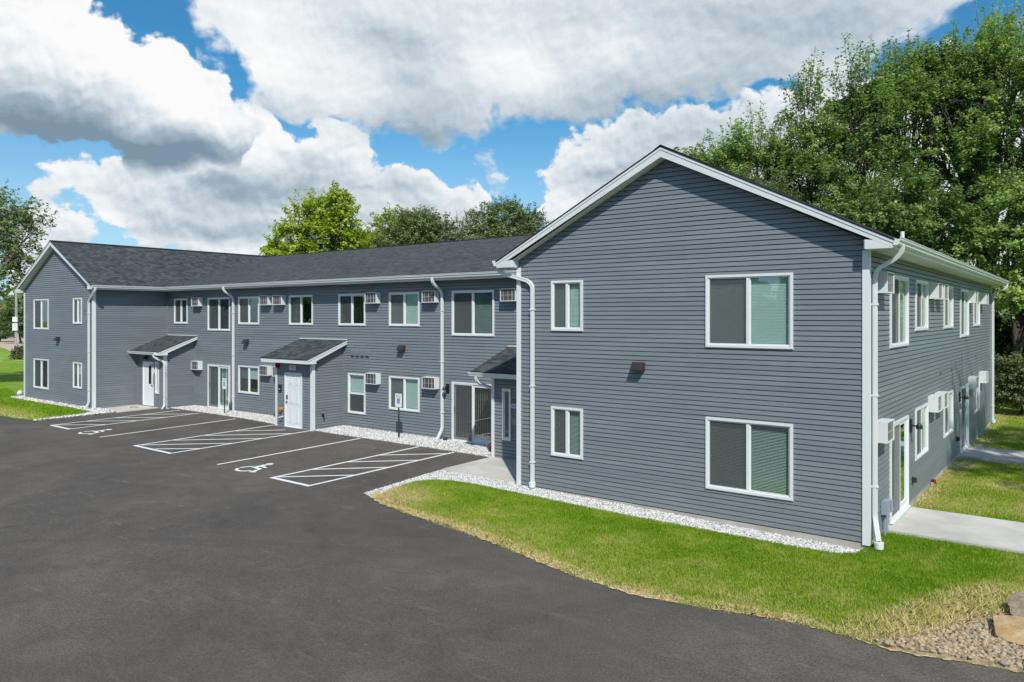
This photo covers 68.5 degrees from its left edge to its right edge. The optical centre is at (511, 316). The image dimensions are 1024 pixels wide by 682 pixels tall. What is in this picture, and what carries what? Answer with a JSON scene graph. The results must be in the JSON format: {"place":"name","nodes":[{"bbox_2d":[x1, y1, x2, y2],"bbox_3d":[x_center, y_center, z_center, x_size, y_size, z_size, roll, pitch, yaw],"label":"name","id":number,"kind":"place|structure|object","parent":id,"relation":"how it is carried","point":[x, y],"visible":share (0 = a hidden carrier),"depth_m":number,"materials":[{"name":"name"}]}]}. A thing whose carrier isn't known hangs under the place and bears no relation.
{"place":"outdoors","nodes":[
{"label":"outdoors","id":0,"kind":"place"},
{"bbox_2d":[0,337,23,350],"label":"gravel road","id":1,"kind":"structure","parent":0,"point":[8,343],"depth_m":117.77,"materials":[{"name":"beige gravel"}]},
{"bbox_2d":[0,347,23,362],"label":"field","id":2,"kind":"structure","parent":0,"point":[4,354],"depth_m":76.28,"materials":[{"name":"green plant"}]},
{"bbox_2d":[0,310,18,341],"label":"tree","id":3,"kind":"object","parent":2,"relation":"on","point":[3,337],"visible":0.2,"depth_m":125.39,"materials":[{"name":"green plant"}]},
{"bbox_2d":[0,293,23,342],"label":"tree","id":4,"kind":"object","parent":2,"relation":"on","point":[9,312],"visible":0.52,"depth_m":116.91,"materials":[{"name":"green plant"}]},
{"bbox_2d":[8,344,23,359],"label":"bush","id":5,"kind":"object","parent":2,"relation":"on","point":[17,352],"visible":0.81,"depth_m":74.34,"materials":[{"name":"green plant"}]},
{"bbox_2d":[0,362,85,419],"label":"lawn","id":6,"kind":"structure","parent":0,"point":[12,376],"depth_m":51.28,"materials":[{"name":"green plant"}]},
{"bbox_2d":[0,179,57,296],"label":"shade tree","id":7,"kind":"object","parent":6,"relation":"on","point":[10,245],"visible":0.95,"depth_m":44.36,"materials":[{"name":"green plant"}]},
{"bbox_2d":[0,388,88,419],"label":"grass","id":8,"kind":"structure","parent":6,"relation":"on","point":[8,401],"depth_m":34.55,"materials":[{"name":"green plant"}]},
{"bbox_2d":[0,408,1023,681],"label":"asphalt","id":9,"kind":"structure","parent":0,"point":[160,544],"depth_m":11.95,"materials":[{"name":"grey asphalt"}]},
{"bbox_2d":[38,413,109,420],"bbox_3d":[-22.692,4.315,36.083,11.216,0.102,3.160,0,0,44],"label":"rock bed","id":10,"kind":"object","parent":9,"relation":"on","point":[71,417],"visible":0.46,"depth_m":32.06,"materials":[{"name":"grey gravel"}]},
{"bbox_2d":[11,394,115,420],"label":"white stones","id":11,"kind":"object","parent":10,"relation":"on","point":[96,411],"visible":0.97,"depth_m":34.09,"materials":[{"name":"gravel"}]},
{"bbox_2d":[106,405,168,412],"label":"entry slab","id":12,"kind":"structure","parent":9,"relation":"on","point":[118,409],"depth_m":34.65,"materials":[{"name":"concrete"}]},
{"bbox_2d":[171,408,274,424],"bbox_3d":[-12.083,4.265,32.563,8.570,0.056,1.540,0,0,38],"label":"rock bed","id":13,"kind":"object","parent":9,"relation":"on","point":[222,415],"visible":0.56,"depth_m":32.51,"materials":[{"name":"grey gravel"}]},
{"bbox_2d":[222,377,225,412],"bbox_3d":[-12.493,3.539,32.678,0.330,1.820,0.046,0,0,38],"label":"parking sign","id":14,"kind":"object","parent":13,"relation":"on","point":[224,383],"visible":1,"depth_m":32.68,"materials":[{"name":"white metal"}]},
{"bbox_2d":[171,405,491,456],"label":"white stones","id":15,"kind":"object","parent":9,"relation":"on","point":[429,442],"visible":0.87,"depth_m":26.59,"materials":[{"name":"gravel"}]},
{"bbox_2d":[395,392,401,437],"bbox_3d":[-3.936,3.539,26.138,0.330,1.820,0.046,0,0,38],"label":"parking sign","id":16,"kind":"object","parent":15,"relation":"on","point":[398,399],"visible":1,"depth_m":26.14,"materials":[{"name":"white metal"}]},
{"bbox_2d":[443,457,515,482],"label":"entry slab","id":17,"kind":"structure","parent":9,"relation":"on","point":[497,468],"depth_m":20.99,"materials":[{"name":"concrete"}]},
{"bbox_2d":[0,0,1023,314],"label":"sky","id":18,"kind":"structure","parent":0,"point":[168,124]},
{"bbox_2d":[373,479,1023,672],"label":"lawn","id":19,"kind":"structure","parent":0,"point":[682,601],"depth_m":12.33,"materials":[{"name":"green plant"}]},
{"bbox_2d":[370,490,1018,671],"bbox_3d":[3.753,4.307,11.629,19.620,0.039,2.315,0,0,38],"label":"soil edge","id":20,"kind":"object","parent":19,"relation":"on","point":[624,589],"visible":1,"depth_m":11.64,"materials":[{"name":"soil"}]},
{"bbox_2d":[374,495,872,641],"bbox_3d":[0.546,4.298,13.687,11.420,0.281,1.085,0,0,45],"label":"straw","id":21,"kind":"object","parent":20,"relation":"on","point":[586,575],"visible":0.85,"depth_m":12.24,"materials":[{"name":"beige plant"}]},
{"bbox_2d":[841,577,1023,639],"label":"straw","id":22,"kind":"object","parent":19,"relation":"on","point":[991,607],"visible":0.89,"depth_m":10.68,"materials":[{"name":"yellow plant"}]},
{"bbox_2d":[873,608,1023,672],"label":"river stone bed","id":23,"kind":"object","parent":19,"relation":"on","point":[977,660],"visible":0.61,"depth_m":9.53,"materials":[{"name":"beige gravel"}]},
{"bbox_2d":[993,615,1023,645],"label":"boulder","id":24,"kind":"object","parent":23,"relation":"on","point":[1009,628],"visible":0.94,"depth_m":10.00,"materials":[{"name":"stone"}]},
{"bbox_2d":[1007,591,1023,616],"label":"boulder","id":25,"kind":"object","parent":23,"relation":"on","point":[1015,601],"visible":0.75,"depth_m":10.64,"materials":[{"name":"stone"}]},
{"bbox_2d":[888,507,1023,553],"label":"concrete walk","id":26,"kind":"structure","parent":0,"point":[993,533],"depth_m":15.23,"materials":[{"name":"grey concrete"}]},
{"bbox_2d":[911,458,1023,522],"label":"lawn","id":27,"kind":"structure","parent":0,"point":[977,493],"depth_m":18.35,"materials":[{"name":"green plant"}]},
{"bbox_2d":[958,446,1023,463],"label":"concrete walk","id":28,"kind":"structure","parent":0,"point":[995,455],"depth_m":23.22,"materials":[{"name":"grey concrete"}]},
{"bbox_2d":[971,386,1023,450],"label":"lawn","id":29,"kind":"structure","parent":0,"point":[1007,407],"depth_m":29.36,"materials":[{"name":"green plant"}]},
{"bbox_2d":[258,185,369,255],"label":"locust tree","id":30,"kind":"object","parent":29,"relation":"on","point":[308,229],"visible":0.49,"depth_m":59.28,"materials":[{"name":"green plant"}]},
{"bbox_2d":[319,180,371,250],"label":"locust tree","id":31,"kind":"object","parent":29,"relation":"on","point":[347,238],"visible":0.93,"depth_m":57.49,"materials":[{"name":"green plant"}]},
{"bbox_2d":[363,202,418,247],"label":"locust tree","id":32,"kind":"object","parent":29,"relation":"on","point":[380,222],"visible":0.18,"depth_m":61.50,"materials":[{"name":"green plant"}]},
{"bbox_2d":[371,204,468,246],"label":"willow tree","id":33,"kind":"object","parent":29,"relation":"on","point":[410,231],"visible":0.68,"depth_m":57.10,"materials":[{"name":"green plant"}]},
{"bbox_2d":[443,208,488,240],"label":"willow tree","id":34,"kind":"object","parent":29,"relation":"on","point":[458,224],"visible":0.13,"depth_m":59.55,"materials":[{"name":"green plant"}]},
{"bbox_2d":[455,194,553,239],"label":"willow tree","id":35,"kind":"object","parent":29,"relation":"on","point":[520,223],"visible":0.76,"depth_m":57.11,"materials":[{"name":"green plant"}]},
{"bbox_2d":[673,137,718,162],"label":"maple tree","id":36,"kind":"object","parent":29,"relation":"on","point":[696,154],"visible":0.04,"depth_m":50.37,"materials":[{"name":"green plant"}]},
{"bbox_2d":[684,100,823,206],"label":"maple tree","id":37,"kind":"object","parent":29,"relation":"on","point":[740,149],"visible":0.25,"depth_m":46.87,"materials":[{"name":"green plant"}]},
{"bbox_2d":[720,160,804,199],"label":"olive shrub tree","id":38,"kind":"object","parent":29,"relation":"on","point":[776,187],"visible":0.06,"depth_m":41.48,"materials":[{"name":"green plant"}]},
{"bbox_2d":[753,46,860,213],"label":"maple tree","id":39,"kind":"object","parent":29,"relation":"on","point":[822,131],"visible":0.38,"depth_m":44.95,"materials":[{"name":"green plant"}]},
{"bbox_2d":[797,32,922,229],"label":"maple tree","id":40,"kind":"object","parent":29,"relation":"on","point":[875,100],"visible":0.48,"depth_m":44.31,"materials":[{"name":"green plant"}]},
{"bbox_2d":[817,136,1003,262],"bbox_3d":[19.290,-2.285,38.234,9.679,13.561,5.820,0,0,38],"label":"maple tree","id":41,"kind":"object","parent":29,"relation":"on","point":[923,229],"visible":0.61,"depth_m":37.35,"materials":[{"name":"green plant"}]},
{"bbox_2d":[841,22,1011,263],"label":"maple tree","id":42,"kind":"object","parent":29,"relation":"on","point":[902,71],"visible":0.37,"depth_m":45.65,"materials":[{"name":"green plant"}]},
{"bbox_2d":[894,0,1023,335],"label":"maple tree","id":43,"kind":"object","parent":29,"relation":"on","point":[988,58],"visible":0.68,"depth_m":44.48,"materials":[{"name":"green plant"}]},
{"bbox_2d":[940,161,1023,408],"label":"maple tree","id":44,"kind":"object","parent":29,"relation":"on","point":[1008,235],"visible":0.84,"depth_m":35.59,"materials":[{"name":"green plant"}]},
{"bbox_2d":[968,9,1023,310],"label":"maple tree","id":45,"kind":"object","parent":29,"relation":"on","point":[996,127],"visible":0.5,"depth_m":41.57,"materials":[{"name":"green plant"}]},
{"bbox_2d":[994,381,1019,409],"bbox_3d":[21.800,3.431,34.673,2.366,2.101,2.907,0,0,-22],"label":"bush","id":46,"kind":"object","parent":29,"relation":"on","point":[1004,405],"visible":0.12,"depth_m":33.91,"materials":[{"name":"green plant"}]},
{"bbox_2d":[994,351,1023,414],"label":"bush","id":47,"kind":"object","parent":29,"relation":"on","point":[1015,384],"visible":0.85,"depth_m":33.37,"materials":[{"name":"green plant"}]},
{"bbox_2d":[994,308,1023,372],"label":"bush","id":48,"kind":"object","parent":29,"relation":"on","point":[997,332],"visible":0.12,"depth_m":38.34,"materials":[{"name":"green plant"}]},
{"bbox_2d":[994,316,1023,381],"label":"bush","id":49,"kind":"object","parent":29,"relation":"on","point":[999,349],"visible":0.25,"depth_m":37.87,"materials":[{"name":"green plant"}]},
{"label":"ground","id":50,"kind":"structure","parent":0,"visible":0},
{"bbox_2d":[12,274,17,346],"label":"utility pole","id":51,"kind":"object","parent":50,"relation":"on","point":[15,324],"visible":0.75,"depth_m":103.77,"materials":[{"name":"white wood"}]},
{"bbox_2d":[0,287,1010,336],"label":"distant woods","id":52,"kind":"object","parent":50,"relation":"on","point":[7,292],"depth_m":149.90,"materials":[{"name":"green plant"}]},
{"bbox_2d":[14,144,1009,549],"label":"apartment building","id":53,"kind":"structure","parent":50,"relation":"on","point":[664,328],"depth_m":18.09,"materials":[{"name":"grey plastic"}]},
{"bbox_2d":[33,299,48,329],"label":"window","id":54,"kind":"structure","parent":53,"relation":"in","point":[40,306],"depth_m":38.43,"materials":[{"name":"white plastic"}]},
{"bbox_2d":[33,358,48,389],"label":"window","id":55,"kind":"structure","parent":53,"relation":"in","point":[40,366],"depth_m":38.43,"materials":[{"name":"white plastic"}]},
{"bbox_2d":[73,298,82,323],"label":"window","id":56,"kind":"structure","parent":53,"relation":"in","point":[77,302],"depth_m":35.65,"materials":[{"name":"white plastic"}]},
{"bbox_2d":[73,362,82,388],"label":"window","id":57,"kind":"structure","parent":53,"relation":"in","point":[77,367],"depth_m":35.62,"materials":[{"name":"white plastic"}]},
{"bbox_2d":[143,361,154,406],"bbox_3d":[-17.161,3.182,35.479,1.010,2.105,0.120,0,0,38],"label":"door","id":58,"kind":"structure","parent":53,"relation":"in","point":[148,367],"depth_m":35.48,"materials":[{"name":"white paint"}]},
{"bbox_2d":[174,298,187,323],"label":"window","id":59,"kind":"structure","parent":53,"relation":"in","point":[180,305],"depth_m":36.73,"materials":[{"name":"white plastic"}]},
{"bbox_2d":[207,297,230,330],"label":"window","id":60,"kind":"structure","parent":53,"relation":"in","point":[218,309],"depth_m":34.91,"materials":[{"name":"grey glass"}]},
{"bbox_2d":[207,364,230,409],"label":"sliding door","id":61,"kind":"structure","parent":53,"relation":"in","point":[215,373],"depth_m":34.61,"materials":[{"name":"white glass"}]},
{"bbox_2d":[238,296,259,324],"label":"window","id":62,"kind":"structure","parent":53,"relation":"in","point":[248,307],"depth_m":33.34,"materials":[{"name":"white plastic"}]},
{"bbox_2d":[238,365,259,394],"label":"window","id":63,"kind":"structure","parent":53,"relation":"in","point":[248,376],"depth_m":33.16,"materials":[{"name":"white plastic"}]},
{"bbox_2d":[284,372,302,429],"bbox_3d":[-8.318,3.207,28.615,1.069,2.135,0.120,0,0,38],"label":"door","id":64,"kind":"structure","parent":53,"relation":"in","point":[293,386],"depth_m":28.62,"materials":[{"name":"white paint"}]},
{"bbox_2d":[289,295,313,324],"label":"window","id":65,"kind":"structure","parent":53,"relation":"in","point":[300,306],"depth_m":31.00,"materials":[{"name":"glass"}]},
{"bbox_2d":[338,293,365,325],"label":"window","id":66,"kind":"structure","parent":53,"relation":"in","point":[351,307],"depth_m":29.00,"materials":[{"name":"glass"}]},
{"bbox_2d":[348,373,365,414],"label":"window","id":67,"kind":"structure","parent":53,"relation":"in","point":[356,382],"depth_m":28.67,"materials":[{"name":"white plastic"}]},
{"bbox_2d":[389,292,419,326],"bbox_3d":[-3.855,-0.258,27.068,1.577,1.229,0.132,0,0,38],"label":"window","id":68,"kind":"structure","parent":53,"relation":"in","point":[404,307],"depth_m":27.05,"materials":[{"name":"glass"}]},
{"bbox_2d":[389,376,419,412],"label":"window","id":69,"kind":"structure","parent":53,"relation":"in","point":[409,387],"depth_m":27.02,"materials":[{"name":"white plastic"}]},
{"bbox_2d":[452,381,490,444],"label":"sliding door","id":70,"kind":"structure","parent":53,"relation":"in","point":[471,402],"depth_m":25.31,"materials":[{"name":"white glass"}]},
{"bbox_2d":[452,290,494,336],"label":"window","id":71,"kind":"structure","parent":53,"relation":"in","point":[473,312],"depth_m":25.23,"materials":[{"name":"grey glass"}]},
{"bbox_2d":[551,280,583,331],"bbox_3d":[1.352,-0.257,18.204,0.936,1.230,0.132,0,0,38],"label":"window","id":72,"kind":"structure","parent":53,"relation":"in","point":[567,298],"depth_m":18.19,"materials":[{"name":"glass"}]},
{"bbox_2d":[551,406,583,459],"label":"window","id":73,"kind":"structure","parent":53,"relation":"in","point":[567,426],"depth_m":18.25,"materials":[{"name":"white plastic"}]},
{"bbox_2d":[705,272,793,349],"bbox_3d":[4.871,-0.107,15.473,1.846,1.530,0.132,0,0,38],"label":"window","id":74,"kind":"structure","parent":53,"relation":"in","point":[748,311],"depth_m":15.44,"materials":[{"name":"glass"}]},
{"bbox_2d":[705,417,793,501],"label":"window","id":75,"kind":"structure","parent":53,"relation":"in","point":[748,457],"depth_m":15.60,"materials":[{"name":"white plastic"}]},
{"bbox_2d":[888,275,908,347],"bbox_3d":[8.343,-0.107,16.212,0.072,1.530,1.865,0,0,38],"label":"window","id":76,"kind":"structure","parent":53,"relation":"in","point":[899,301],"depth_m":16.19,"materials":[{"name":"white plastic"}]},
{"bbox_2d":[889,415,910,524],"bbox_3d":[8.344,3.247,16.211,0.135,2.055,1.861,0,0,38],"label":"sliding door","id":77,"kind":"structure","parent":53,"relation":"in","point":[899,447],"depth_m":16.17,"materials":[{"name":"white plastic"}]},
{"bbox_2d":[913,279,928,330],"bbox_3d":[9.960,-0.265,18.295,0.072,1.215,1.613,0,0,38],"label":"window","id":78,"kind":"structure","parent":53,"relation":"in","point":[921,289],"depth_m":18.26,"materials":[{"name":"white plastic"}]},
{"bbox_2d":[915,403,928,460],"bbox_3d":[9.960,2.785,18.295,0.072,1.226,1.613,0,0,38],"label":"window","id":79,"kind":"structure","parent":53,"relation":"in","point":[922,412],"depth_m":18.34,"materials":[{"name":"white plastic"}]},
{"bbox_2d":[942,286,953,328],"bbox_3d":[12.531,-0.265,21.608,0.072,1.215,1.623,0,0,38],"label":"window","id":80,"kind":"structure","parent":53,"relation":"in","point":[948,305],"depth_m":22.00,"materials":[{"name":"white plastic"}]},
{"bbox_2d":[943,390,953,437],"bbox_3d":[12.531,2.785,21.608,0.072,1.226,1.623,0,0,38],"label":"window","id":81,"kind":"structure","parent":53,"relation":"in","point":[948,414],"depth_m":21.97,"materials":[{"name":"white plastic"}]},
{"bbox_2d":[959,289,968,337],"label":"window","id":82,"kind":"structure","parent":53,"relation":"in","point":[964,294],"depth_m":24.23,"materials":[{"name":"white plastic"}]},
{"bbox_2d":[960,383,969,452],"bbox_3d":[14.592,3.241,24.262,0.135,2.065,1.880,0,0,38],"label":"sliding door","id":83,"kind":"structure","parent":53,"relation":"in","point":[964,404],"depth_m":24.20,"materials":[{"name":"white glass"}]},
{"bbox_2d":[972,292,979,325],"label":"window","id":84,"kind":"structure","parent":53,"relation":"in","point":[976,306],"depth_m":26.69,"materials":[{"name":"white plastic"}]},
{"bbox_2d":[973,376,979,414],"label":"window","id":85,"kind":"structure","parent":53,"relation":"in","point":[976,392],"depth_m":26.69,"materials":[{"name":"white plastic"}]},
{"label":"rock bed","id":86,"kind":"structure","parent":0,"visible":0},
{"bbox_2d":[364,469,859,553],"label":"white stones","id":87,"kind":"object","parent":86,"relation":"on","point":[624,509],"visible":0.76,"depth_m":16.82,"materials":[{"name":"gravel"}]}
]}

